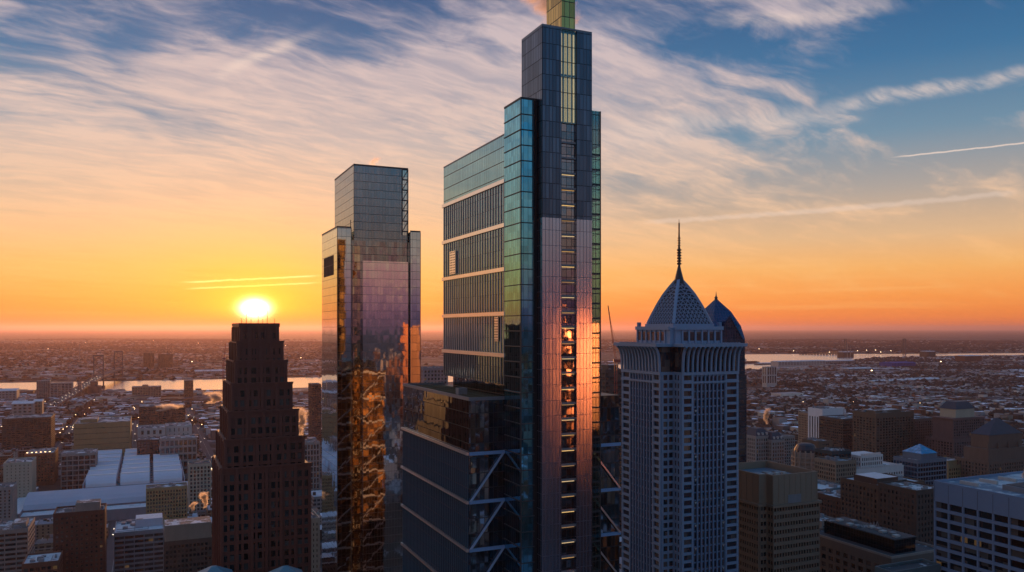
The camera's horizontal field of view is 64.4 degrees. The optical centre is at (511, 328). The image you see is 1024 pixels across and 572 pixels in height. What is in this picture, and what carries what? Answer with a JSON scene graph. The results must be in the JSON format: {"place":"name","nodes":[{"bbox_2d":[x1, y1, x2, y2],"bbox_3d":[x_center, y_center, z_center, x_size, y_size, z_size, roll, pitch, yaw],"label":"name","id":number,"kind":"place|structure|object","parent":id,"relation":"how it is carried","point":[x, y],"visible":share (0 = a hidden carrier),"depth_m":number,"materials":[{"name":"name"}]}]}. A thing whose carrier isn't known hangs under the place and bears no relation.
{"place":"outdoors","nodes":[
{"label":"outdoors","id":0,"kind":"place"},
{"bbox_2d":[0,451,12,464],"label":"row building","id":1,"kind":"structure","parent":0,"point":[5,456],"depth_m":1156.67,"materials":[{"name":"brick"}]},
{"bbox_2d":[17,443,33,457],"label":"row building","id":2,"kind":"structure","parent":0,"point":[22,451],"depth_m":1266.72,"materials":[{"name":"brick"}]},
{"bbox_2d":[35,533,52,552],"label":"row building","id":3,"kind":"structure","parent":0,"point":[44,545],"depth_m":711.32,"materials":[{"name":"concrete"}]},
{"bbox_2d":[36,518,52,540],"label":"row building","id":4,"kind":"structure","parent":0,"point":[44,526],"depth_m":795.42,"materials":[{"name":"concrete"}]},
{"bbox_2d":[143,353,153,367],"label":"housing tower","id":5,"kind":"structure","parent":0,"point":[148,360],"depth_m":4310.28,"materials":[{"name":"brown concrete"}]},
{"bbox_2d":[139,402,185,424],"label":"office building","id":6,"kind":"structure","parent":0,"point":[158,413],"depth_m":1579.19,"materials":[{"name":"brown brick"}]},
{"bbox_2d":[139,413,184,424],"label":"window","id":7,"kind":"structure","parent":6,"relation":"in","point":[170,418],"depth_m":1578.86,"materials":[{"name":"black glass"}]},
{"bbox_2d":[158,354,172,367],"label":"housing tower","id":8,"kind":"structure","parent":0,"point":[165,360],"depth_m":4314.69,"materials":[{"name":"brown concrete"}]},
{"bbox_2d":[164,516,211,571],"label":"office building","id":9,"kind":"structure","parent":0,"point":[187,544],"depth_m":577.22,"materials":[{"name":"grey concrete"}]},
{"bbox_2d":[55,408,321,571],"bbox_3d":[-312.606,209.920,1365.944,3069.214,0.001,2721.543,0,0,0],"label":"road","id":10,"kind":"structure","parent":0,"point":[208,452],"depth_m":1459.07,"materials":[{"name":"grey asphalt"}]},
{"bbox_2d":[188,460,210,512],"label":"corner building","id":11,"kind":"structure","parent":0,"point":[199,484],"depth_m":905.13,"materials":[{"name":"grey concrete"}]},
{"bbox_2d":[198,565,232,571],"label":"pyramid roofed block","id":12,"kind":"structure","parent":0,"point":[215,568],"depth_m":291.45,"materials":[{"name":"blue metal"}]},
{"bbox_2d":[212,311,311,571],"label":"granite skyscraper","id":13,"kind":"structure","parent":0,"point":[261,493],"depth_m":332.51,"materials":[{"name":"brown stone"}]},
{"bbox_2d":[224,332,307,571],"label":"window","id":14,"kind":"structure","parent":13,"relation":"in","point":[262,333],"depth_m":332.89,"materials":[{"name":"glass"}]},
{"bbox_2d":[270,565,302,571],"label":"pyramid roofed block","id":15,"kind":"structure","parent":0,"point":[286,568],"depth_m":291.22,"materials":[{"name":"blue metal"}]},
{"bbox_2d":[305,439,319,490],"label":"hotel building","id":16,"kind":"structure","parent":0,"point":[312,450],"depth_m":1007.10,"materials":[{"name":"grey stone"}]},
{"bbox_2d":[311,492,321,512],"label":"building","id":17,"kind":"structure","parent":0,"point":[316,499],"depth_m":904.79,"materials":[{"name":"concrete"}]},
{"bbox_2d":[0,330,1023,568],"bbox_3d":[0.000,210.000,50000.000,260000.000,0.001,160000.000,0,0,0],"label":"ground","id":18,"kind":"structure","parent":0,"point":[911,335],"depth_m":19093.71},
{"bbox_2d":[0,482,16,520],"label":"apartment block","id":19,"kind":"structure","parent":18,"relation":"on","point":[8,500],"depth_m":809.05,"materials":[{"name":"grey concrete"}]},
{"bbox_2d":[0,388,19,400],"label":"pier shed","id":20,"kind":"structure","parent":18,"relation":"on","point":[13,394],"depth_m":2318.60,"materials":[{"name":"grey stone"}]},
{"bbox_2d":[0,517,34,571],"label":"office building","id":21,"kind":"structure","parent":18,"relation":"on","point":[17,540],"depth_m":607.10,"materials":[{"name":"concrete"}]},
{"bbox_2d":[3,457,35,497],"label":"apartment block","id":22,"kind":"structure","parent":18,"relation":"on","point":[21,471],"depth_m":938.56,"materials":[{"name":"grey concrete"}]},
{"bbox_2d":[12,401,35,414],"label":"mill building","id":23,"kind":"structure","parent":18,"relation":"on","point":[22,407],"depth_m":1760.65,"materials":[{"name":"grey stone"}]},
{"bbox_2d":[2,413,54,450],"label":"office building","id":24,"kind":"structure","parent":18,"relation":"on","point":[34,430],"depth_m":1316.74,"materials":[{"name":"brown brick"}]},
{"bbox_2d":[3,418,52,450],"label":"window","id":25,"kind":"structure","parent":24,"relation":"in","point":[19,427],"depth_m":1310.20,"materials":[{"name":"black glass"}]},
{"bbox_2d":[33,399,43,413],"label":"mill building","id":26,"kind":"structure","parent":18,"relation":"on","point":[39,406],"depth_m":1805.66,"materials":[{"name":"beige concrete"}]},
{"bbox_2d":[24,447,57,485],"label":"brick building","id":27,"kind":"structure","parent":18,"relation":"on","point":[46,467],"depth_m":1091.70,"materials":[{"name":"brown brick"}]},
{"bbox_2d":[22,550,62,571],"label":"loft building","id":28,"kind":"structure","parent":18,"relation":"on","point":[51,561],"depth_m":528.22,"materials":[{"name":"red brick"}]},
{"bbox_2d":[36,380,50,398],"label":"riverside tower","id":29,"kind":"structure","parent":18,"relation":"on","point":[42,388],"depth_m":2357.26,"materials":[{"name":"concrete"}]},
{"bbox_2d":[50,382,72,396],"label":"riverside block","id":30,"kind":"structure","parent":18,"relation":"on","point":[57,389],"depth_m":2371.26,"materials":[{"name":"grey stone"}]},
{"bbox_2d":[61,448,97,489],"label":"office building","id":31,"kind":"structure","parent":18,"relation":"on","point":[76,464],"depth_m":1017.75,"materials":[{"name":"brown stone"}]},
{"bbox_2d":[53,499,106,571],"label":"apartment slab","id":32,"kind":"structure","parent":18,"relation":"on","point":[80,533],"depth_m":568.05,"materials":[{"name":"brick"}]},
{"bbox_2d":[56,549,101,571],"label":"window","id":33,"kind":"structure","parent":32,"relation":"in","point":[91,560],"depth_m":567.65,"materials":[{"name":"black glass"}]},
{"bbox_2d":[44,351,139,406],"bbox_3d":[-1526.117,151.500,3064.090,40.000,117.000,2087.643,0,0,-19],"label":"suspension bridge","id":34,"kind":"structure","parent":18,"relation":"on","point":[103,374],"depth_m":2848.49,"materials":[{"name":"grey metal"}]},
{"bbox_2d":[88,381,100,393],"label":"bridge anchorage","id":35,"kind":"object","parent":18,"relation":"on","point":[94,387],"visible":0.82,"depth_m":2541.00,"materials":[{"name":"stone"}]},
{"bbox_2d":[17,447,187,520],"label":"convention hall","id":36,"kind":"structure","parent":18,"relation":"on","point":[116,481],"depth_m":952.27,"materials":[{"name":"metal"}]},
{"bbox_2d":[74,415,131,455],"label":"warehouse","id":37,"kind":"structure","parent":18,"relation":"on","point":[108,433],"depth_m":1199.54,"materials":[{"name":"beige paint"}]},
{"bbox_2d":[114,513,163,571],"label":"office building","id":38,"kind":"structure","parent":18,"relation":"on","point":[139,544],"depth_m":609.22,"materials":[{"name":"grey concrete"}]},
{"bbox_2d":[132,384,160,396],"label":"riverside block","id":39,"kind":"structure","parent":18,"relation":"on","point":[151,391],"depth_m":2400.31,"materials":[{"name":"beige concrete"}]},
{"bbox_2d":[137,437,158,460],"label":"office building","id":40,"kind":"structure","parent":18,"relation":"on","point":[147,445],"depth_m":1137.07,"materials":[{"name":"brick"}]},
{"bbox_2d":[138,424,164,446],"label":"court building","id":41,"kind":"structure","parent":18,"relation":"on","point":[157,430],"depth_m":1251.32,"materials":[{"name":"white stone"}]},
{"bbox_2d":[0,388,321,439],"bbox_3d":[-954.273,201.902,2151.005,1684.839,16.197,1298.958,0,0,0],"label":"distant rooftops","id":42,"kind":"object","parent":18,"relation":"on","point":[169,394],"visible":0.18,"depth_m":2350.73,"materials":[{"name":"brick"}]},
{"bbox_2d":[146,482,187,522],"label":"loft building","id":43,"kind":"structure","parent":18,"relation":"on","point":[169,501],"depth_m":809.15,"materials":[{"name":"yellow brick"}]},
{"bbox_2d":[160,434,196,478],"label":"office building","id":44,"kind":"structure","parent":18,"relation":"on","point":[183,447],"depth_m":1133.05,"materials":[{"name":"grey stone"}]},
{"bbox_2d":[165,422,191,434],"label":"court building","id":45,"kind":"structure","parent":18,"relation":"on","point":[177,428],"depth_m":1291.14,"materials":[{"name":"white stone"}]},
{"bbox_2d":[184,380,192,396],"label":"riverside tower","id":46,"kind":"structure","parent":18,"relation":"on","point":[188,388],"depth_m":2424.71,"materials":[{"name":"brown brick"}]},
{"bbox_2d":[194,369,224,373],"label":"waterfront hall","id":47,"kind":"structure","parent":18,"relation":"on","point":[217,371],"depth_m":3782.23,"materials":[{"name":"grey stone"}]},
{"bbox_2d":[308,383,320,441],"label":"dark tower","id":48,"kind":"structure","parent":18,"relation":"on","point":[314,409],"depth_m":1454.50,"materials":[{"name":"brown glass"}]},
{"bbox_2d":[309,385,320,440],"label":"window","id":49,"kind":"structure","parent":48,"relation":"in","point":[316,419],"depth_m":1455.94,"materials":[{"name":"black glass"}]},
{"bbox_2d":[311,509,319,571],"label":"hotel building","id":50,"kind":"structure","parent":18,"relation":"on","point":[315,542],"depth_m":522.13,"materials":[{"name":"grey concrete"}]},
{"bbox_2d":[322,164,420,571],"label":"glass skyscraper","id":51,"kind":"structure","parent":18,"relation":"on","point":[371,305],"depth_m":434.51,"materials":[{"name":"glass"}]},
{"bbox_2d":[421,366,447,384],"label":"office block","id":52,"kind":"structure","parent":18,"relation":"on","point":[430,374],"depth_m":905.42,"materials":[{"name":"grey stone"}]},
{"bbox_2d":[401,0,620,571],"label":"glass skyscraper","id":53,"kind":"structure","parent":18,"relation":"on","point":[511,443],"depth_m":247.47,"materials":[{"name":"glass"}]},
{"bbox_2d":[0,338,1023,441],"bbox_3d":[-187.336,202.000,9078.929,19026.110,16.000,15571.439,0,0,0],"label":"woodland","id":54,"kind":"object","parent":18,"relation":"on","point":[820,388],"visible":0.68,"depth_m":4425.13,"materials":[{"name":"brown plant"}]},
{"bbox_2d":[0,392,1023,539],"bbox_3d":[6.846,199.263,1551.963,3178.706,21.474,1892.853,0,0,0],"label":"rooftops","id":55,"kind":"object","parent":18,"relation":"on","point":[777,422],"visible":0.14,"depth_m":2073.29,"materials":[{"name":"grey"}]},
{"bbox_2d":[0,340,1023,379],"bbox_3d":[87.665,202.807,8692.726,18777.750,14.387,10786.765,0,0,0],"label":"bank rooftops","id":56,"kind":"object","parent":18,"relation":"on","point":[39,374],"visible":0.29,"depth_m":5165.37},
{"bbox_2d":[592,364,621,536],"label":"office block","id":57,"kind":"structure","parent":18,"relation":"on","point":[607,378],"depth_m":766.60,"materials":[{"name":"metal"}]},
{"bbox_2d":[594,372,621,535],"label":"window","id":58,"kind":"structure","parent":57,"relation":"in","point":[620,409],"depth_m":767.04,"materials":[{"name":"black glass"}]},
{"bbox_2d":[608,306,620,393],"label":"construction crane","id":59,"kind":"object","parent":18,"relation":"on","point":[616,360],"visible":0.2,"depth_m":739.83,"materials":[{"name":"grey metal"}]},
{"bbox_2d":[747,427,768,461],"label":"mansard building","id":60,"kind":"structure","parent":18,"relation":"on","point":[757,437],"depth_m":905.37,"materials":[{"name":"grey stone"}]},
{"bbox_2d":[762,366,776,386],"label":"white slab","id":61,"kind":"structure","parent":18,"relation":"on","point":[769,376],"depth_m":2910.48,"materials":[{"name":"stone"}]},
{"bbox_2d":[767,431,784,463],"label":"mansard building","id":62,"kind":"structure","parent":18,"relation":"on","point":[775,446],"depth_m":904.42,"materials":[{"name":"grey stone"}]},
{"bbox_2d":[779,432,794,464],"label":"apartment block","id":63,"kind":"structure","parent":18,"relation":"on","point":[789,442],"depth_m":954.66,"materials":[{"name":"grey stone"}]},
{"bbox_2d":[771,360,825,365],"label":"pier shed","id":64,"kind":"structure","parent":18,"relation":"on","point":[798,363],"depth_m":4565.43,"materials":[{"name":"white stone"}]},
{"bbox_2d":[798,411,807,442],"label":"apartment tower","id":65,"kind":"structure","parent":18,"relation":"on","point":[802,424],"depth_m":1166.35,"materials":[{"name":"beige concrete"}]},
{"bbox_2d":[791,442,815,469],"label":"domed tower","id":66,"kind":"structure","parent":18,"relation":"on","point":[803,455],"depth_m":761.15,"materials":[{"name":"stone"}]},
{"bbox_2d":[601,355,1023,410],"bbox_3d":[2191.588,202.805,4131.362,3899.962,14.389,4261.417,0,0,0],"label":"distant rooftops","id":67,"kind":"object","parent":18,"relation":"on","point":[906,385],"visible":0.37,"depth_m":3189.13,"materials":[{"name":"concrete"}]},
{"bbox_2d":[802,437,832,447],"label":"apartment slab","id":68,"kind":"structure","parent":18,"relation":"on","point":[819,443],"depth_m":866.81,"materials":[{"name":"brown concrete"}]},
{"bbox_2d":[808,406,842,437],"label":"white tower","id":69,"kind":"structure","parent":18,"relation":"on","point":[815,413],"depth_m":1092.84,"materials":[{"name":"concrete"}]},
{"bbox_2d":[818,479,839,490],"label":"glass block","id":70,"kind":"structure","parent":18,"relation":"on","point":[823,485],"depth_m":658.11,"materials":[{"name":"glass"}]},
{"bbox_2d":[815,447,850,457],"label":"office block","id":71,"kind":"structure","parent":18,"relation":"on","point":[832,452],"depth_m":707.78,"materials":[{"name":"grey glass"}]},
{"bbox_2d":[814,456,855,483],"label":"office block","id":72,"kind":"structure","parent":18,"relation":"on","point":[834,469],"depth_m":687.36,"materials":[{"name":"beige concrete"}]},
{"bbox_2d":[819,414,852,451],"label":"office block","id":73,"kind":"structure","parent":18,"relation":"on","point":[837,430],"depth_m":1029.48,"materials":[{"name":"brown brick"}]},
{"bbox_2d":[820,419,852,449],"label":"window","id":74,"kind":"structure","parent":73,"relation":"in","point":[820,419],"depth_m":1034.43,"materials":[{"name":"black glass"}]},
{"bbox_2d":[825,360,854,363],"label":"pier shed","id":75,"kind":"structure","parent":18,"relation":"on","point":[839,361],"depth_m":4749.53,"materials":[{"name":"grey stone"}]},
{"bbox_2d":[837,351,853,356],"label":"power station","id":76,"kind":"object","parent":18,"relation":"on","point":[842,354],"visible":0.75,"depth_m":5926.32,"materials":[{"name":"grey concrete"}]},
{"bbox_2d":[799,339,947,354],"bbox_3d":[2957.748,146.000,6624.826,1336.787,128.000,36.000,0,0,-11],"label":"suspension bridge","id":77,"kind":"structure","parent":18,"relation":"on","point":[845,345],"depth_m":6583.05,"materials":[{"name":"grey metal"}]},
{"bbox_2d":[851,451,903,475],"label":"office building","id":78,"kind":"structure","parent":18,"relation":"on","point":[867,462],"depth_m":713.41,"materials":[{"name":"white concrete"}]},
{"bbox_2d":[853,408,913,462],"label":"apartment tower","id":79,"kind":"structure","parent":18,"relation":"on","point":[888,433],"depth_m":943.13,"materials":[{"name":"brown brick"}]},
{"bbox_2d":[854,416,912,461],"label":"window","id":80,"kind":"structure","parent":79,"relation":"in","point":[854,416],"depth_m":946.94,"materials":[{"name":"black glass"}]},
{"bbox_2d":[879,361,915,366],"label":"box store","id":81,"kind":"structure","parent":18,"relation":"on","point":[896,364],"depth_m":4339.34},
{"bbox_2d":[878,480,933,544],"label":"brick tower","id":82,"kind":"structure","parent":18,"relation":"on","point":[906,506],"depth_m":528.35,"materials":[{"name":"brown brick"}]},
{"bbox_2d":[881,488,931,544],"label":"window","id":83,"kind":"structure","parent":82,"relation":"in","point":[881,488],"depth_m":540.07,"materials":[{"name":"black glass"}]},
{"bbox_2d":[893,444,946,484],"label":"glass block","id":84,"kind":"structure","parent":18,"relation":"on","point":[924,463],"depth_m":729.85,"materials":[{"name":"blue glass"}]},
{"bbox_2d":[894,460,945,484],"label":"window","id":85,"kind":"structure","parent":84,"relation":"in","point":[935,463],"depth_m":730.66,"materials":[{"name":"black glass"}]},
{"bbox_2d":[914,415,931,445],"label":"apartment tower","id":86,"kind":"structure","parent":18,"relation":"on","point":[922,426],"depth_m":966.07,"materials":[{"name":"brown brick"}]},
{"bbox_2d":[919,351,935,356],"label":"warehouse","id":87,"kind":"structure","parent":18,"relation":"on","point":[927,353],"depth_m":5823.86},
{"bbox_2d":[946,457,960,478],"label":"hotel building","id":88,"kind":"structure","parent":18,"relation":"on","point":[953,469],"depth_m":805.12,"materials":[{"name":"beige paint"}]},
{"bbox_2d":[925,400,985,457],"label":"apartment tower","id":89,"kind":"structure","parent":18,"relation":"on","point":[955,423],"depth_m":915.33,"materials":[{"name":"concrete"}]},
{"bbox_2d":[955,355,981,361],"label":"riverside mill","id":90,"kind":"object","parent":18,"relation":"on","point":[970,358],"visible":0.91,"depth_m":5033.28,"materials":[{"name":"red brick"}]},
{"bbox_2d":[934,471,1023,571],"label":"office block","id":91,"kind":"structure","parent":18,"relation":"on","point":[979,523],"depth_m":329.15,"materials":[{"name":"white concrete"}]},
{"bbox_2d":[937,502,1007,571],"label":"window","id":92,"kind":"structure","parent":91,"relation":"in","point":[955,508],"depth_m":331.60,"materials":[{"name":"black glass"}]},
{"bbox_2d":[995,514,1007,522],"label":"window","id":93,"kind":"structure","parent":91,"relation":"in","point":[1004,519],"depth_m":318.35,"materials":[{"name":"black glass"}]},
{"bbox_2d":[995,525,1007,533],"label":"window","id":94,"kind":"structure","parent":91,"relation":"in","point":[998,528],"depth_m":318.35,"materials":[{"name":"black glass"}]},
{"bbox_2d":[995,535,1007,543],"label":"window","id":95,"kind":"structure","parent":91,"relation":"in","point":[1000,539],"depth_m":318.35,"materials":[{"name":"black glass"}]},
{"bbox_2d":[1011,518,1023,526],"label":"window","id":96,"kind":"structure","parent":91,"relation":"in","point":[1017,522],"depth_m":312.49,"materials":[{"name":"black glass"}]},
{"bbox_2d":[1011,528,1023,537],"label":"window","id":97,"kind":"structure","parent":91,"relation":"in","point":[1015,532],"depth_m":312.49,"materials":[{"name":"black glass"}]},
{"bbox_2d":[1011,539,1023,547],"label":"window","id":98,"kind":"structure","parent":91,"relation":"in","point":[1017,543],"depth_m":312.49,"materials":[{"name":"black glass"}]},
{"bbox_2d":[1011,549,1023,558],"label":"window","id":99,"kind":"structure","parent":91,"relation":"in","point":[1015,553],"depth_m":312.49,"materials":[{"name":"black glass"}]},
{"bbox_2d":[1011,560,1023,569],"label":"window","id":100,"kind":"structure","parent":91,"relation":"in","point":[1014,563],"depth_m":312.49,"materials":[{"name":"black glass"}]},
{"bbox_2d":[955,418,1023,476],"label":"gothic tower","id":101,"kind":"structure","parent":18,"relation":"on","point":[996,446],"depth_m":797.78,"materials":[{"name":"stone"}]},
{"bbox_2d":[0,353,1023,390],"bbox_3d":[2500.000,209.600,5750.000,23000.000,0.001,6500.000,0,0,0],"label":"river","id":102,"kind":"structure","parent":0,"point":[216,384],"depth_m":3280.03,"materials":[{"name":"white liquid"}]},
{"bbox_2d":[0,0,1023,329],"label":"sky","id":103,"kind":"structure","parent":0,"point":[165,164],"materials":[{"name":"orange"}]},
{"bbox_2d":[614,223,747,571],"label":"pyramid skyscraper","id":104,"kind":"structure","parent":0,"point":[680,441],"depth_m":412.64,"materials":[{"name":"grey stone"}]},
{"bbox_2d":[624,372,735,571],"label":"window","id":105,"kind":"structure","parent":104,"relation":"in","point":[729,376],"depth_m":416.62,"materials":[{"name":"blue glass"}]},
{"bbox_2d":[705,294,746,462],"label":"gabled glass skyscraper","id":106,"kind":"structure","parent":0,"point":[716,309],"depth_m":569.02,"materials":[{"name":"glass"}]},
{"bbox_2d":[739,460,821,571],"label":"office tower","id":107,"kind":"structure","parent":0,"point":[779,517],"depth_m":439.24,"materials":[{"name":"concrete"}]},
{"bbox_2d":[743,503,817,571],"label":"window","id":108,"kind":"structure","parent":107,"relation":"in","point":[743,503],"depth_m":441.66,"materials":[{"name":"black glass"}]},
{"bbox_2d":[818,487,839,517],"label":"brick building","id":109,"kind":"structure","parent":0,"point":[830,503],"depth_m":619.29,"materials":[{"name":"brown brick"}]},
{"bbox_2d":[820,517,933,571],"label":"office building","id":110,"kind":"structure","parent":0,"point":[847,544],"depth_m":455.18,"materials":[{"name":"concrete"}]},
{"bbox_2d":[822,546,931,571],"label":"window","id":111,"kind":"structure","parent":110,"relation":"in","point":[823,548],"depth_m":468.54,"materials":[{"name":"black glass"}]},
{"bbox_2d":[840,472,924,525],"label":"brick tower","id":112,"kind":"structure","parent":0,"point":[859,497],"depth_m":575.98,"materials":[{"name":"brown brick"}]},
{"bbox_2d":[842,482,861,519],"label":"window","id":113,"kind":"structure","parent":112,"relation":"in","point":[842,482],"depth_m":583.39,"materials":[{"name":"black glass"}]},
{"bbox_2d":[875,558,940,571],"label":"office building","id":114,"kind":"structure","parent":0,"point":[920,565],"depth_m":339.90,"materials":[{"name":"grey concrete"}]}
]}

